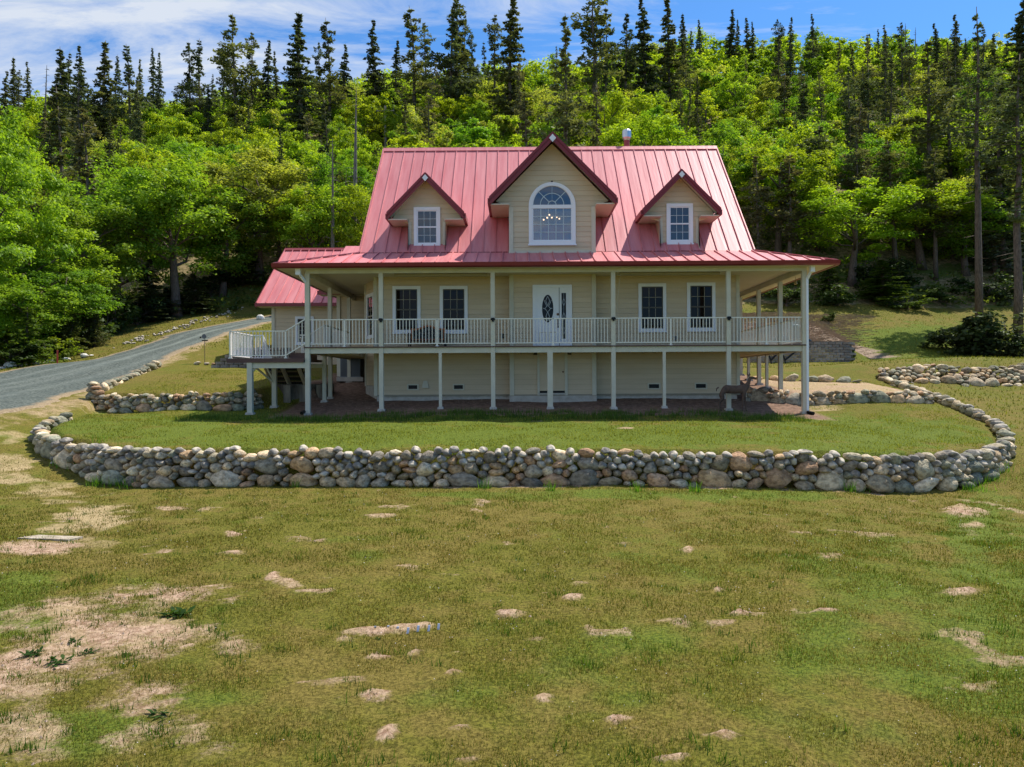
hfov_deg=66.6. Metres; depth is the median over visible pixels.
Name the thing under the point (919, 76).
broadleaf tree
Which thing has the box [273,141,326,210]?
broadleaf tree
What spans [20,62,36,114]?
fir tree
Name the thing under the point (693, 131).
broadleaf tree
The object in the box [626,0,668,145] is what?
fir tree
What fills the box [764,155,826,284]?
pine tree
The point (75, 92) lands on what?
pine tree
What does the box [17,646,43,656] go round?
weed
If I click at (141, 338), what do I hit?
broken rock
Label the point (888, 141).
broadleaf tree
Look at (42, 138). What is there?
broadleaf tree
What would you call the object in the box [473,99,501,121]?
broadleaf tree
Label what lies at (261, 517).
pebbles
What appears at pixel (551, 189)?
arched window
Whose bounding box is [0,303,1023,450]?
yard grass
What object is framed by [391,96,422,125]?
broadleaf tree
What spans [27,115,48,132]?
broadleaf tree
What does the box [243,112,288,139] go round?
broadleaf tree
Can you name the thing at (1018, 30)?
fir tree
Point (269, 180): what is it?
broadleaf tree
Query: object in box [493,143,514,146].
broadleaf tree
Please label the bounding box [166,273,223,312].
fir tree
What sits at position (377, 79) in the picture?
fir tree
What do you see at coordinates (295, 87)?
pine tree
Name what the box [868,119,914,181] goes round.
broadleaf tree
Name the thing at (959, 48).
fir tree
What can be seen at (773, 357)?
metal prop
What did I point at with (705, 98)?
broadleaf tree
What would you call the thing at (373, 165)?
broadleaf tree
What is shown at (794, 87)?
broadleaf tree
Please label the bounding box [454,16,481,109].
pine tree
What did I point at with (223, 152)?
broadleaf tree
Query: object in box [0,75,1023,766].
ground
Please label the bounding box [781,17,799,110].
pine tree
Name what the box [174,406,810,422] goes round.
tall grass
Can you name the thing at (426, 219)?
window
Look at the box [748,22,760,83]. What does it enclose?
fir tree
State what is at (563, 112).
pine tree
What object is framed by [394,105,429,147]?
broadleaf tree
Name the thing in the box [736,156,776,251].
pine tree
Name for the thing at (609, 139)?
broadleaf tree
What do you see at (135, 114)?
pine tree
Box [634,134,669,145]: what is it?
broadleaf tree
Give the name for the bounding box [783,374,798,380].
boulder
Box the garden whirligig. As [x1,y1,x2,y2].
[200,334,208,361]
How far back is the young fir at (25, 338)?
41.14 m
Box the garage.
[255,248,343,364]
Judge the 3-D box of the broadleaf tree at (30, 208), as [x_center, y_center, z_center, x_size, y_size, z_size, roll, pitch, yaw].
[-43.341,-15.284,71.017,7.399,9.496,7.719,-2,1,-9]
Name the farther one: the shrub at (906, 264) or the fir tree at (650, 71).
the fir tree at (650, 71)
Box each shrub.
[0,314,66,349]
[0,343,45,365]
[8,336,83,362]
[20,321,91,346]
[52,310,112,341]
[71,294,139,336]
[97,293,141,332]
[116,292,165,324]
[180,268,239,296]
[763,286,810,306]
[813,284,858,305]
[820,313,835,321]
[852,257,923,288]
[877,296,936,309]
[917,286,974,303]
[918,316,1004,351]
[937,309,1023,356]
[946,271,1023,301]
[960,312,1023,356]
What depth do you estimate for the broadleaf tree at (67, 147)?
98.94 m
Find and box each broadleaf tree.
[0,105,83,333]
[0,116,28,145]
[0,166,68,261]
[0,194,41,337]
[0,222,120,316]
[0,282,89,343]
[1,130,55,164]
[6,142,36,205]
[6,258,123,342]
[7,120,41,149]
[16,192,145,307]
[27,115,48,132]
[27,157,76,212]
[32,127,69,147]
[33,137,99,153]
[45,156,187,313]
[52,148,93,182]
[74,154,148,270]
[83,138,106,171]
[87,137,133,168]
[93,139,147,183]
[95,152,244,317]
[98,151,161,183]
[105,140,185,191]
[110,125,157,153]
[113,111,151,143]
[120,147,178,200]
[142,112,191,133]
[144,112,193,145]
[144,131,195,153]
[146,169,189,253]
[151,136,207,165]
[153,113,193,149]
[159,158,196,194]
[173,189,276,296]
[183,141,210,163]
[183,149,234,165]
[184,148,245,191]
[184,154,245,205]
[185,110,219,144]
[186,125,237,155]
[188,177,254,273]
[191,109,224,135]
[198,115,246,155]
[198,145,313,278]
[205,103,258,132]
[209,146,228,157]
[222,138,250,184]
[226,125,278,152]
[226,135,280,192]
[239,161,312,259]
[241,123,286,140]
[241,129,300,226]
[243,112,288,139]
[251,97,296,127]
[254,109,285,126]
[261,183,365,247]
[264,120,291,140]
[266,132,326,191]
[269,183,355,247]
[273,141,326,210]
[274,123,312,145]
[277,142,331,194]
[298,139,337,182]
[305,148,375,223]
[320,102,348,133]
[323,122,360,146]
[324,114,365,145]
[327,181,374,247]
[328,129,371,161]
[329,137,375,184]
[331,94,361,122]
[333,127,359,159]
[333,175,347,200]
[336,153,378,214]
[341,96,384,147]
[342,104,387,153]
[346,141,389,193]
[358,92,392,137]
[374,140,425,182]
[375,109,415,146]
[387,129,418,142]
[387,132,445,147]
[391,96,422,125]
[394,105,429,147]
[395,103,441,146]
[414,125,451,147]
[423,138,489,147]
[425,97,464,123]
[429,94,470,130]
[431,119,465,145]
[440,130,471,146]
[441,117,492,146]
[452,139,493,146]
[456,109,498,134]
[460,99,491,124]
[467,122,503,146]
[473,93,493,115]
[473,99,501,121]
[476,115,518,146]
[484,87,530,114]
[492,82,534,110]
[493,113,542,146]
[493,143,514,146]
[512,134,539,146]
[518,134,542,143]
[522,134,570,146]
[527,89,576,128]
[527,103,553,138]
[528,120,572,143]
[538,107,556,134]
[544,96,606,145]
[558,87,644,145]
[576,118,642,145]
[585,96,632,129]
[598,92,629,113]
[600,112,700,145]
[619,87,655,123]
[620,96,649,117]
[624,90,635,103]
[630,90,667,108]
[631,105,683,145]
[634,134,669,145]
[645,102,688,142]
[651,93,695,129]
[657,84,688,102]
[665,78,693,99]
[669,99,708,134]
[671,119,778,209]
[676,64,727,98]
[682,86,721,120]
[686,89,728,139]
[688,121,738,148]
[693,71,735,126]
[702,140,736,166]
[715,69,758,116]
[717,116,768,153]
[719,113,744,122]
[721,100,748,124]
[722,132,795,153]
[723,136,779,234]
[727,71,757,106]
[727,136,839,253]
[727,139,775,217]
[731,125,774,156]
[734,115,753,147]
[742,96,772,128]
[743,137,817,247]
[750,75,784,107]
[754,77,780,125]
[757,112,793,148]
[759,94,812,127]
[766,120,827,169]
[773,119,849,193]
[773,134,839,233]
[776,120,843,193]
[779,176,924,286]
[783,75,822,108]
[795,72,846,121]
[808,97,853,149]
[809,93,843,126]
[814,120,844,178]
[819,59,850,97]
[825,89,856,134]
[826,133,909,223]
[829,115,857,157]
[850,66,882,98]
[850,177,999,269]
[861,120,892,148]
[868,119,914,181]
[870,130,907,168]
[871,146,944,224]
[882,93,934,127]
[888,104,960,148]
[892,108,923,148]
[898,124,965,186]
[902,191,1023,275]
[903,69,941,95]
[904,78,945,115]
[922,112,992,179]
[937,81,982,113]
[938,170,1023,251]
[948,121,1023,212]
[957,67,1008,100]
[960,98,987,123]
[966,92,1003,132]
[981,88,1007,115]
[999,70,1023,94]
[1010,162,1023,211]
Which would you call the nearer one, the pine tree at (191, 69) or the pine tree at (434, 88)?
the pine tree at (434, 88)
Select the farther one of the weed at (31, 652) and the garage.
the garage
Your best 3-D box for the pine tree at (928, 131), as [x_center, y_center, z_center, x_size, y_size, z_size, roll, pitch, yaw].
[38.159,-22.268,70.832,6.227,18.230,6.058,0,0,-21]
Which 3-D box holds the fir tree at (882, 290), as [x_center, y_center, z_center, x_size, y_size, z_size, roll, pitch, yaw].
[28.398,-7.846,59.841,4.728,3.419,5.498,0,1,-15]
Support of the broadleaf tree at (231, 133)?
on the ground at (406, 745)
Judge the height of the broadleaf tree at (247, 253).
9.025 m
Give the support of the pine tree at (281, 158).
on the ground at (406, 745)
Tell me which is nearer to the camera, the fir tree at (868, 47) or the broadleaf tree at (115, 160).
the broadleaf tree at (115, 160)
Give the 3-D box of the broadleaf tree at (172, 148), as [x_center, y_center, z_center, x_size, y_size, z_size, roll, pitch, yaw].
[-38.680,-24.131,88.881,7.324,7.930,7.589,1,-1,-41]
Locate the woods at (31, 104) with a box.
[0,25,1023,140]
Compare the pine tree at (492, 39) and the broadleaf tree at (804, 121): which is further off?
the pine tree at (492, 39)
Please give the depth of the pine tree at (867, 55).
114.00 m
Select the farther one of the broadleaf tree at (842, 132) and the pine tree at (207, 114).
the pine tree at (207, 114)
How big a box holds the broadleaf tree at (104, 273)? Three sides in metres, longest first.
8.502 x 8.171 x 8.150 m
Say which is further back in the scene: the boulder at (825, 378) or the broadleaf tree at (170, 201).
the broadleaf tree at (170, 201)
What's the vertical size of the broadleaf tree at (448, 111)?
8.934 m
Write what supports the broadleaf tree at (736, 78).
on the ground at (406, 745)
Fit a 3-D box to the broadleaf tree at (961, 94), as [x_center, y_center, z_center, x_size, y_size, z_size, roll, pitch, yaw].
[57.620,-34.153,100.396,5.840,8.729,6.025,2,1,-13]
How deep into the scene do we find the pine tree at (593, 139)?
73.93 m
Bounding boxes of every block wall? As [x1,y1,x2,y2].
[211,348,294,367]
[746,341,855,362]
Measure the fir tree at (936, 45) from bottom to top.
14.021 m
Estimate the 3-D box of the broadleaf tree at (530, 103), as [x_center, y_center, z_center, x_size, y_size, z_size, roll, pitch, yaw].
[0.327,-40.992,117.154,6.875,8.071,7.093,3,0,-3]
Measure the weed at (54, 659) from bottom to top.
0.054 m
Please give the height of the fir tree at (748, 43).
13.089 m
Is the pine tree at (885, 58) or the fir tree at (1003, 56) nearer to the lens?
the pine tree at (885, 58)
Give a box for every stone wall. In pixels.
[28,372,1016,492]
[85,381,263,412]
[99,360,161,390]
[746,387,934,404]
[877,363,1023,386]
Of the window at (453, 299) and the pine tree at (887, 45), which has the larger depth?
the pine tree at (887, 45)
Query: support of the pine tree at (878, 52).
on the ground at (406, 745)
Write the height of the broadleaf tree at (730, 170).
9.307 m
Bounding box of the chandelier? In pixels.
[543,214,559,223]
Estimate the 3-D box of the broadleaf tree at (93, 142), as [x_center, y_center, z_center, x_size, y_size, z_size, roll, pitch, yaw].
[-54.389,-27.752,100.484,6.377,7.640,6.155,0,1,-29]
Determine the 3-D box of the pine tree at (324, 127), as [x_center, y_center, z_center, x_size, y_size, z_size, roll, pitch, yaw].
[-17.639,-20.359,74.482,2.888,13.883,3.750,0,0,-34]
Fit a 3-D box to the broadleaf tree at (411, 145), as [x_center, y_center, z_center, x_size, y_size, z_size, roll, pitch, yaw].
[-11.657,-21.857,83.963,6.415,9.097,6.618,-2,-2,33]
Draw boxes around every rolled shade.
[394,273,486,275]
[617,272,719,307]
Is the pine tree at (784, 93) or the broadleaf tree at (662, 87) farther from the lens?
the broadleaf tree at (662, 87)
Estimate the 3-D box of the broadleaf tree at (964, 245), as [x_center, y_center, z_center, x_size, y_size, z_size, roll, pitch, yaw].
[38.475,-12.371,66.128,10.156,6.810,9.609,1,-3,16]
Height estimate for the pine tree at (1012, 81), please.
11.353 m
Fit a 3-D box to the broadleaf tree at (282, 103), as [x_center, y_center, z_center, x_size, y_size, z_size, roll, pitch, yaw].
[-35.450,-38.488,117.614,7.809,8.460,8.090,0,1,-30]
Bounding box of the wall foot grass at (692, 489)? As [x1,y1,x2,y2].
[52,434,1023,492]
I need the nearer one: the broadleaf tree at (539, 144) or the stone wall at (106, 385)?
the stone wall at (106, 385)
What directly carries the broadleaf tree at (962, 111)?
on the ground at (406, 745)
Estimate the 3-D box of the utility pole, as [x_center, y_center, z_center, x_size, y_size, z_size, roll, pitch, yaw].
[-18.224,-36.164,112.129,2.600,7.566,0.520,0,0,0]
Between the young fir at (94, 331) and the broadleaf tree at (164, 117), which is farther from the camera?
the broadleaf tree at (164, 117)
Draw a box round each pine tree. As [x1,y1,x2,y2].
[10,70,24,110]
[29,88,84,283]
[36,105,53,196]
[42,107,127,292]
[42,122,59,188]
[58,72,104,194]
[59,52,90,139]
[65,104,82,171]
[89,97,103,140]
[99,45,153,134]
[101,113,119,189]
[110,124,129,155]
[128,77,146,144]
[133,101,147,151]
[169,42,206,115]
[178,38,225,139]
[199,86,215,144]
[207,13,262,140]
[210,43,232,108]
[210,74,220,116]
[230,32,264,119]
[240,96,255,138]
[273,130,293,246]
[285,67,297,123]
[303,113,315,182]
[306,42,327,143]
[310,18,349,133]
[313,101,344,187]
[390,7,435,110]
[393,102,410,147]
[416,23,436,92]
[416,95,439,147]
[424,0,480,124]
[426,61,443,130]
[430,0,481,119]
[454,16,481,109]
[466,32,486,84]
[480,43,490,83]
[482,15,505,94]
[511,63,533,135]
[519,100,532,146]
[527,16,598,146]
[549,46,560,82]
[553,84,583,146]
[569,0,624,95]
[587,86,604,145]
[590,7,623,97]
[607,12,640,96]
[673,87,689,145]
[675,31,696,98]
[683,87,693,138]
[690,77,705,145]
[694,110,703,145]
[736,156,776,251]
[740,59,754,105]
[761,73,799,149]
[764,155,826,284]
[769,39,791,105]
[771,19,785,79]
[777,84,836,149]
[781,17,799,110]
[793,64,808,115]
[795,126,843,250]
[801,14,822,83]
[812,73,831,124]
[828,43,847,105]
[831,104,881,224]
[836,66,860,165]
[838,43,866,115]
[841,107,854,200]
[841,125,873,252]
[850,102,870,167]
[851,69,890,165]
[854,66,877,125]
[857,34,877,94]
[866,140,915,266]
[870,51,909,136]
[871,25,896,122]
[871,29,882,65]
[872,53,897,118]
[882,34,890,54]
[889,39,957,233]
[892,22,916,113]
[897,38,917,113]
[904,42,910,56]
[907,153,967,280]
[920,67,986,194]
[937,47,950,87]
[938,7,1019,316]
[940,34,967,107]
[941,42,953,85]
[959,140,1023,275]
[970,27,998,113]
[974,54,1023,338]
[1008,76,1021,128]
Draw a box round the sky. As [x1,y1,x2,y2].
[0,0,1022,112]
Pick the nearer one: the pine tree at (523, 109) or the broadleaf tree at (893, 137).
the pine tree at (523, 109)
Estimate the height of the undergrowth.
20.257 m
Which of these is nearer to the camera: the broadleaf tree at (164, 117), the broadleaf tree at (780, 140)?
the broadleaf tree at (780, 140)
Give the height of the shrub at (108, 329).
3.930 m
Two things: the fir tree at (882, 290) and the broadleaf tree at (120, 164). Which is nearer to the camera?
the fir tree at (882, 290)
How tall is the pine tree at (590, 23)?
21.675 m
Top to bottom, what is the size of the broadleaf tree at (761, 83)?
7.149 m
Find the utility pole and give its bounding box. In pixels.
[376,106,393,147]
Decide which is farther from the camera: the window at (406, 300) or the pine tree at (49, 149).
the pine tree at (49, 149)
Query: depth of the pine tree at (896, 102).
91.03 m
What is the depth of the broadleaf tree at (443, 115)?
112.67 m
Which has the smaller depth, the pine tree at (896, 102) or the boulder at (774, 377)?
the boulder at (774, 377)
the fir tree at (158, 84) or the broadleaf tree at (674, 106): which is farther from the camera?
the fir tree at (158, 84)
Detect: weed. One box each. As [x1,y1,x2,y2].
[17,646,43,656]
[46,654,74,666]
[81,647,101,654]
[146,709,171,719]
[159,605,196,617]
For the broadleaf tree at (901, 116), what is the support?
on the ground at (406, 745)
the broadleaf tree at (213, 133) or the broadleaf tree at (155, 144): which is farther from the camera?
the broadleaf tree at (213, 133)
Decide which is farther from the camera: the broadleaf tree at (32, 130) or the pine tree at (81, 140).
the broadleaf tree at (32, 130)
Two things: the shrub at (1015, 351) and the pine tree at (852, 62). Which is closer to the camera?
the shrub at (1015, 351)
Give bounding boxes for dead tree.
[36,67,48,118]
[321,138,341,247]
[342,88,365,243]
[913,27,915,93]
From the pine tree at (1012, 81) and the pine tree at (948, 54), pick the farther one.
the pine tree at (948, 54)
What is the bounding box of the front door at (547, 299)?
[536,288,558,345]
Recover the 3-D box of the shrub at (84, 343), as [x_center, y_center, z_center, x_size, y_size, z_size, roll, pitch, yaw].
[-27.745,-2.632,47.216,4.088,2.586,4.412,-2,-4,4]
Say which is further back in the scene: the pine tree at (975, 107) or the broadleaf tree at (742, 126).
the broadleaf tree at (742, 126)
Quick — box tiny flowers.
[6,489,1019,766]
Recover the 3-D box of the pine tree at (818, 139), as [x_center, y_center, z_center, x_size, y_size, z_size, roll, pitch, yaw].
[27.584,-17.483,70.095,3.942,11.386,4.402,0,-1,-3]
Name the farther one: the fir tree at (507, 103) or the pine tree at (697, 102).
the fir tree at (507, 103)
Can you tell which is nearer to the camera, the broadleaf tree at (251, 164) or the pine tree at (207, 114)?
the broadleaf tree at (251, 164)
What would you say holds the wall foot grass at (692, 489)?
on the ground at (406, 745)
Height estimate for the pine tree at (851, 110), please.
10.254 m
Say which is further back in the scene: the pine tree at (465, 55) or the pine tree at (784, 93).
the pine tree at (465, 55)
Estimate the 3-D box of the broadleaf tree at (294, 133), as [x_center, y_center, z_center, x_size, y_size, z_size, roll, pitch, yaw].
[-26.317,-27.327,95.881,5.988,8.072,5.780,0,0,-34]
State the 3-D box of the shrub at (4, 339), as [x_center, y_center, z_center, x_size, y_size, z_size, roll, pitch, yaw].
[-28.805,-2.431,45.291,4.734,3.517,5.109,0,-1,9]
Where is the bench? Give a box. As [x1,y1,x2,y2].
[408,325,446,345]
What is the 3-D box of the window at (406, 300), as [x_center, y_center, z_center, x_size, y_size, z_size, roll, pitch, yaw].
[-3.766,-2.627,27.829,1.039,1.710,0.075,0,0,0]
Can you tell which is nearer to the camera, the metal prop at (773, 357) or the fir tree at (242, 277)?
the metal prop at (773, 357)
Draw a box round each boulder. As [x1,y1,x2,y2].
[3,361,16,367]
[80,353,88,357]
[769,375,777,380]
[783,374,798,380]
[809,376,817,381]
[818,374,833,381]
[836,376,850,382]
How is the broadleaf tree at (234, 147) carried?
on the ground at (406, 745)
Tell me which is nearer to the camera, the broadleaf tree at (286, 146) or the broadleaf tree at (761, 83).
the broadleaf tree at (286, 146)
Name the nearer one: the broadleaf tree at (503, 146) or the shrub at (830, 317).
the shrub at (830, 317)
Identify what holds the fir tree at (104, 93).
on the ground at (406, 745)
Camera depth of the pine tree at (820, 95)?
92.06 m
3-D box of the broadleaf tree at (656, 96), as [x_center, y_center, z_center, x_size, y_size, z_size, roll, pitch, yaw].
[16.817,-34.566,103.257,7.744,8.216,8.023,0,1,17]
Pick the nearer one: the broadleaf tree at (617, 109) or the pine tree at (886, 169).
the pine tree at (886, 169)
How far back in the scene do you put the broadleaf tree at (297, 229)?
62.36 m
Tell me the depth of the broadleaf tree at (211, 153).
85.46 m
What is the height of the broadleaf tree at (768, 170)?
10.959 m
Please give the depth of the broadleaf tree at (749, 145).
77.65 m
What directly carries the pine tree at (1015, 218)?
on the ground at (406, 745)
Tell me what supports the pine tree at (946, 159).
on the ground at (406, 745)
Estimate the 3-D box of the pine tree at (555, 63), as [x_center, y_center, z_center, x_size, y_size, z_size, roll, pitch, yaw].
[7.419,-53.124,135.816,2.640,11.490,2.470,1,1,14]
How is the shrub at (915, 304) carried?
on the ground at (406, 745)
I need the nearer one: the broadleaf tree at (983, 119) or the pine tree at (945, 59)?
the broadleaf tree at (983, 119)
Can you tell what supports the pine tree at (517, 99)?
on the ground at (406, 745)
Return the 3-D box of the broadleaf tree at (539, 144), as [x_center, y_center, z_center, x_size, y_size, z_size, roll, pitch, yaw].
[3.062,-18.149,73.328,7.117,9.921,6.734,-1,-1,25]
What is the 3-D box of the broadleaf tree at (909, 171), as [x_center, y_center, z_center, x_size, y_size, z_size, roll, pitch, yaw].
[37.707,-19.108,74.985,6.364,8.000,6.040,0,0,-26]
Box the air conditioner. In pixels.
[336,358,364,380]
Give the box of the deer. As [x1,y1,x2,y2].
[716,373,755,411]
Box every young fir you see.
[0,307,58,368]
[42,313,91,355]
[78,308,110,348]
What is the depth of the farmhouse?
27.79 m
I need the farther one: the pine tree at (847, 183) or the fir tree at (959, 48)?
the fir tree at (959, 48)
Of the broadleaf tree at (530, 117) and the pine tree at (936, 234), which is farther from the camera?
the broadleaf tree at (530, 117)
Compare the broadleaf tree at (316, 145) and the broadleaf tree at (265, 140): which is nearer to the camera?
the broadleaf tree at (265, 140)
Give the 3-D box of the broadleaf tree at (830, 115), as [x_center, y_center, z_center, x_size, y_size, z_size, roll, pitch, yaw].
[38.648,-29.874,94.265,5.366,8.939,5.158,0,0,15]
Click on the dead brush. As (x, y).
(824, 326)
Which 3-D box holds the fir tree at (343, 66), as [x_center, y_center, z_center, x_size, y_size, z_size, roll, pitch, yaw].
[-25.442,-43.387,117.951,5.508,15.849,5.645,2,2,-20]
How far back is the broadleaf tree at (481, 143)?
76.36 m
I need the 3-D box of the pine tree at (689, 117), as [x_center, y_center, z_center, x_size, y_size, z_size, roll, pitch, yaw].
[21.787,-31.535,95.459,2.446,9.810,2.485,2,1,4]
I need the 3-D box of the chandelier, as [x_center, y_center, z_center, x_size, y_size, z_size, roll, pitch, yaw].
[1.419,-6.217,27.922,0.496,1.080,0.427,0,0,-35]
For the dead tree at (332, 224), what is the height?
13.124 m
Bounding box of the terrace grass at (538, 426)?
[57,369,988,453]
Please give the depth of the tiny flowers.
7.74 m
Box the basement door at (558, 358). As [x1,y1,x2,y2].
[540,352,564,390]
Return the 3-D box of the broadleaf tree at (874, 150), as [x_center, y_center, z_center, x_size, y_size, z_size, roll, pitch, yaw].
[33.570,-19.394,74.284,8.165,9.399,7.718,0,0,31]
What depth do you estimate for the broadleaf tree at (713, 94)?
108.48 m
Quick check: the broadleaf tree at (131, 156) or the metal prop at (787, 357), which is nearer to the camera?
the metal prop at (787, 357)
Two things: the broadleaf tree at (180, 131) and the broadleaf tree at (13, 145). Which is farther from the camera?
the broadleaf tree at (180, 131)
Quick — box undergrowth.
[0,194,1023,362]
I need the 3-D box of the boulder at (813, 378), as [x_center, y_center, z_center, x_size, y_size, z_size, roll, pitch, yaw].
[12.529,-0.175,32.497,0.501,0.301,0.421,0,0,33]
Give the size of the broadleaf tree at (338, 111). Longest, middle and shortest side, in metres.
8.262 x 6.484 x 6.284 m
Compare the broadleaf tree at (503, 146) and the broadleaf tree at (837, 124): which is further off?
the broadleaf tree at (837, 124)
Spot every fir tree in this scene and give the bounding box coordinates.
[0,71,14,119]
[6,58,24,111]
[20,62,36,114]
[36,49,77,157]
[66,46,91,147]
[83,41,123,153]
[107,54,124,127]
[122,259,183,321]
[134,59,146,105]
[146,48,160,108]
[151,53,165,114]
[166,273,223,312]
[214,241,268,285]
[254,40,280,123]
[271,51,282,114]
[274,12,328,154]
[333,43,354,118]
[359,19,391,139]
[386,40,403,122]
[486,0,536,143]
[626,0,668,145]
[652,0,690,139]
[677,14,693,90]
[688,31,695,80]
[695,20,705,60]
[720,9,743,82]
[734,19,742,58]
[740,18,754,80]
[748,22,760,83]
[810,267,845,297]
[853,259,918,301]
[865,34,872,67]
[929,23,945,90]
[941,14,968,95]
[953,80,1023,276]
[962,38,971,74]
[980,33,1003,113]
[992,0,1023,125]
[1001,40,1009,79]
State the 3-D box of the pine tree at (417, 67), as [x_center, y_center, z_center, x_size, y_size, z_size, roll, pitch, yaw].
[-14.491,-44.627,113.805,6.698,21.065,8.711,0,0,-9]
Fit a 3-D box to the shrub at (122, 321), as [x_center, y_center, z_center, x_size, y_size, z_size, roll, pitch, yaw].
[-27.754,-4.515,54.091,3.583,3.350,4.728,-1,0,4]
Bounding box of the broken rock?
[113,307,243,348]
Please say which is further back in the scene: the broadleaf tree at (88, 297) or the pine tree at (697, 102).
the pine tree at (697, 102)
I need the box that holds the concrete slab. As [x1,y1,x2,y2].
[17,535,82,541]
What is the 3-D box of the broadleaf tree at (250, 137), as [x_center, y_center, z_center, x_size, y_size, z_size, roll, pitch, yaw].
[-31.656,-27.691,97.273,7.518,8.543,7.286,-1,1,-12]
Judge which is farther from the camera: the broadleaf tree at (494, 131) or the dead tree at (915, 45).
the dead tree at (915, 45)
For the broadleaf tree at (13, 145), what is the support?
on the ground at (406, 745)
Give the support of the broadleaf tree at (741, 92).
on the ground at (406, 745)
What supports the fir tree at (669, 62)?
on the ground at (406, 745)
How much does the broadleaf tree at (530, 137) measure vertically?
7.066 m
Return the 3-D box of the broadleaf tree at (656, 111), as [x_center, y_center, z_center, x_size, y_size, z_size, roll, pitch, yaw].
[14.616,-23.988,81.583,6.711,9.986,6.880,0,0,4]
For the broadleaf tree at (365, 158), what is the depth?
74.88 m
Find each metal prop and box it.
[768,354,777,363]
[783,352,795,363]
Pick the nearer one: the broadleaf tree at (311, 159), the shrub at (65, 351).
the shrub at (65, 351)
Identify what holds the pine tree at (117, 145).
on the ground at (406, 745)
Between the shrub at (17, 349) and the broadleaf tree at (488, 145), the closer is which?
the shrub at (17, 349)
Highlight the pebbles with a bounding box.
[1,399,1022,764]
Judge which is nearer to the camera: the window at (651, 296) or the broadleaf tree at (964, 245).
the window at (651, 296)
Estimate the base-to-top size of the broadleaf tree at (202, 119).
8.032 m
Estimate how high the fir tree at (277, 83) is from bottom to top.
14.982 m
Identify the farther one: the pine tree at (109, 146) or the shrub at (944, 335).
the pine tree at (109, 146)
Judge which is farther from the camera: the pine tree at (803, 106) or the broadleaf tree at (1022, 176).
the pine tree at (803, 106)
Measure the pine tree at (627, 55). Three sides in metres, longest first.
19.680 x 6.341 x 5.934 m
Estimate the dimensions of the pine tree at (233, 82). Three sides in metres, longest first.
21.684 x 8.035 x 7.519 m
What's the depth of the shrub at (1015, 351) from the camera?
44.22 m
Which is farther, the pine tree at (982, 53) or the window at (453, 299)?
the pine tree at (982, 53)
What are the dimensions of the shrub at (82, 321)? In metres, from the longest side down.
4.180 x 3.873 x 3.103 m
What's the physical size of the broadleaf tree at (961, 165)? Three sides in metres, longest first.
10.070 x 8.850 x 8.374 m
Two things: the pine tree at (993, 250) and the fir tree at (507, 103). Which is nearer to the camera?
the pine tree at (993, 250)
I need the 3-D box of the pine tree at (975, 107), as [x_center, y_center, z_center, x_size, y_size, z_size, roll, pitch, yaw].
[32.930,-15.481,55.225,4.818,22.342,4.387,0,0,13]
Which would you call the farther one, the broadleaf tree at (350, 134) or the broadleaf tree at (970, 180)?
the broadleaf tree at (350, 134)
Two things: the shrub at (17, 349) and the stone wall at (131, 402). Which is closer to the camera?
the stone wall at (131, 402)
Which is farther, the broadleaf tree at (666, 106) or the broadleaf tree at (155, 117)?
the broadleaf tree at (155, 117)
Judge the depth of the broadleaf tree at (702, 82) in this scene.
115.34 m
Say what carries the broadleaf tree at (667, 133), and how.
on the ground at (406, 745)
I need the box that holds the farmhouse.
[226,129,840,414]
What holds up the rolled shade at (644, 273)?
hanging from the farmhouse
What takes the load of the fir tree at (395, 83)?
on the ground at (406, 745)
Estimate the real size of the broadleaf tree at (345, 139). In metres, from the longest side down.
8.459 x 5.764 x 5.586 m
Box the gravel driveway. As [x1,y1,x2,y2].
[0,315,271,413]
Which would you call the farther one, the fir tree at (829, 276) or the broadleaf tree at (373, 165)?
the broadleaf tree at (373, 165)
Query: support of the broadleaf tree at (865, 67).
on the ground at (406, 745)
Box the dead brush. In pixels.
[742,312,879,354]
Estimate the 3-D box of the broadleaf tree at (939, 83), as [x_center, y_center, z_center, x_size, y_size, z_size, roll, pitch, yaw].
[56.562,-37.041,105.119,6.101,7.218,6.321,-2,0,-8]
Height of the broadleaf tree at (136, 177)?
12.087 m
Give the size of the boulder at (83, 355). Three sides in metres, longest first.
0.497 x 0.458 x 0.282 m
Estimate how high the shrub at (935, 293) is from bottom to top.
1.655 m
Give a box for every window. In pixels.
[295,316,313,344]
[366,292,373,338]
[392,286,420,333]
[414,207,439,245]
[440,286,467,333]
[528,182,576,245]
[638,283,666,331]
[666,203,693,243]
[687,282,715,331]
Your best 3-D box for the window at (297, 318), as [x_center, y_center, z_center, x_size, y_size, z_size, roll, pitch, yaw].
[-9.858,-2.507,37.022,0.923,1.360,0.075,0,0,0]
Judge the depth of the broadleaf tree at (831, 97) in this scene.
104.28 m
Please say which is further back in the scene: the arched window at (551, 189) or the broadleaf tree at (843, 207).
the broadleaf tree at (843, 207)
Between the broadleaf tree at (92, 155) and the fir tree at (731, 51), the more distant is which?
the fir tree at (731, 51)
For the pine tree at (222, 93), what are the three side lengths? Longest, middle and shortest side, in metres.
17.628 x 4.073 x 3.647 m

